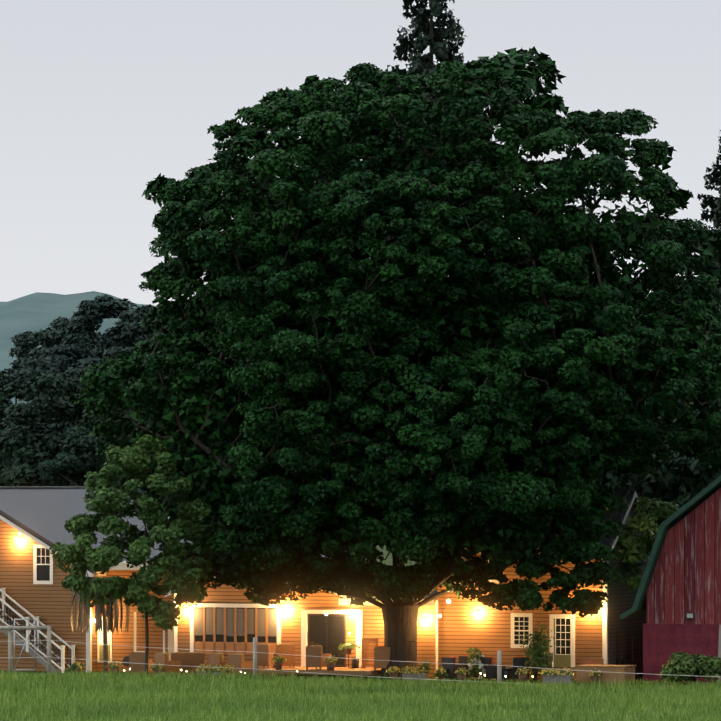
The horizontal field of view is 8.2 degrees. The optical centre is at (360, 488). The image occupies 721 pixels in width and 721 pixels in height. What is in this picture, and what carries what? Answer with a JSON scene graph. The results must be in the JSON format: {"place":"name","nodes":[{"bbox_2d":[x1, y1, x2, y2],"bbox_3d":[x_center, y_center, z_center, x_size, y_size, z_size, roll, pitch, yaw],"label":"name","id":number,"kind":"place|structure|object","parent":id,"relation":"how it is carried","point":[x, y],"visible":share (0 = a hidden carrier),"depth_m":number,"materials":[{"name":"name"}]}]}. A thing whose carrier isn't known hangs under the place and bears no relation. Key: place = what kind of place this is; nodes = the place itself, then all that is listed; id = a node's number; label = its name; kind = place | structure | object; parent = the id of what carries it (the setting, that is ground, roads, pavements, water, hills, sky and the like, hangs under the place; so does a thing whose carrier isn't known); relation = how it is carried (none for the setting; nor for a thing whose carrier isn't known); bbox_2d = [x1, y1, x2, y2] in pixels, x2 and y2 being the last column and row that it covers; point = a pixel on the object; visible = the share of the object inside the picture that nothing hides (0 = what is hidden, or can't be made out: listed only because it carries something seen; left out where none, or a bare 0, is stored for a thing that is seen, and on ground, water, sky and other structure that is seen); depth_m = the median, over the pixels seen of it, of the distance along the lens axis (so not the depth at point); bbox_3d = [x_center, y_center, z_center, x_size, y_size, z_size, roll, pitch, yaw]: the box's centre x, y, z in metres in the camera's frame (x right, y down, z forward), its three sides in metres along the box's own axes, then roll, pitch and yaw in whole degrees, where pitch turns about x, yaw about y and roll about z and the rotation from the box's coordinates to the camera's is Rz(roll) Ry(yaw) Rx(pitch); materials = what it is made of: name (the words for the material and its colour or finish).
{"place":"outdoors","nodes":[
{"label":"outdoors","id":0,"kind":"place"},
{"bbox_2d":[0,291,225,519],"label":"hill","id":1,"kind":"structure","parent":0,"point":[36,312],"depth_m":1433.28,"materials":[{"name":"green plant"}]},
{"bbox_2d":[0,523,720,720],"bbox_3d":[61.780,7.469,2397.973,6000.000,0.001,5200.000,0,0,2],"label":"ground","id":2,"kind":"structure","parent":0,"point":[388,560],"depth_m":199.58,"materials":[{"name":"green plant"}]},
{"bbox_2d":[0,577,633,683],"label":"yard props","id":3,"kind":"object","parent":2,"relation":"on","point":[185,661],"visible":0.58,"depth_m":198.00,"materials":[{"name":"grey wood"}]},
{"bbox_2d":[70,654,600,675],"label":"planters","id":4,"kind":"object","parent":3,"relation":"on","point":[421,670],"visible":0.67,"depth_m":193.79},
{"bbox_2d":[77,641,601,676],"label":"potted plants","id":5,"kind":"object","parent":3,"relation":"in","point":[346,645],"visible":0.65,"depth_m":195.22,"materials":[{"name":"green plant"}]},
{"bbox_2d":[0,486,654,682],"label":"house","id":6,"kind":"structure","parent":2,"relation":"on","point":[224,619],"depth_m":199.57,"materials":[{"name":"orange wood"}]},
{"bbox_2d":[15,532,533,682],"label":"lights","id":7,"kind":"object","parent":6,"relation":"attached to","point":[283,609],"visible":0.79,"depth_m":197.42,"materials":[{"name":"glass"}]},
{"bbox_2d":[9,1,720,674],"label":"tree trunks","id":8,"kind":"object","parent":2,"relation":"on","point":[431,61],"visible":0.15,"depth_m":192.73,"materials":[{"name":"plant"}]},
{"bbox_2d":[0,294,231,474],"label":"trees","id":9,"kind":"object","parent":8,"relation":"on","point":[78,353],"visible":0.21,"depth_m":244.79,"materials":[{"name":"green plant"}]},
{"bbox_2d":[49,434,557,677],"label":"trees","id":10,"kind":"object","parent":8,"relation":"attached to","point":[105,498],"visible":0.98,"depth_m":190.53,"materials":[{"name":"green plant"}]},
{"bbox_2d":[0,287,720,560],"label":"trees","id":11,"kind":"object","parent":8,"relation":"on","point":[27,438],"visible":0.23,"depth_m":224.60,"materials":[{"name":"green plant"}]},
{"bbox_2d":[385,0,720,555],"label":"conifer trees","id":12,"kind":"object","parent":8,"relation":"on","point":[440,50],"visible":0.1,"depth_m":212.63,"materials":[{"name":"green plant"}]},
{"bbox_2d":[615,495,679,590],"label":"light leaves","id":13,"kind":"object","parent":8,"relation":"attached to","point":[640,547],"visible":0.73,"depth_m":195.32,"materials":[{"name":"green plant"}]},
{"bbox_2d":[65,647,720,682],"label":"shrub leaves","id":14,"kind":"object","parent":2,"relation":"on","point":[692,666],"visible":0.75,"depth_m":189.70,"materials":[{"name":"green plant"}]},
{"bbox_2d":[74,46,720,679],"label":"maple","id":15,"kind":"object","parent":2,"relation":"on","point":[506,458],"depth_m":189.83,"materials":[{"name":"green plant"}]},
{"bbox_2d":[619,475,720,681],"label":"barn","id":16,"kind":"structure","parent":2,"relation":"on","point":[677,602],"depth_m":193.11,"materials":[{"name":"red wood"}]},
{"bbox_2d":[0,0,720,305],"label":"sky","id":17,"kind":"structure","parent":0,"point":[100,99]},
{"bbox_2d":[138,679,642,685],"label":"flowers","id":18,"kind":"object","parent":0,"point":[502,681],"depth_m":194.30,"materials":[{"name":"plant"}]},
{"bbox_2d":[0,619,718,684],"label":"fence","id":19,"kind":"object","parent":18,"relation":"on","point":[9,628],"visible":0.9,"depth_m":189.39,"materials":[{"name":"grey wood"}]},
{"bbox_2d":[467,652,485,679],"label":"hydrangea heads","id":20,"kind":"object","parent":18,"relation":"on","point":[478,662],"visible":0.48,"depth_m":194.04,"materials":[{"name":"white plant"}]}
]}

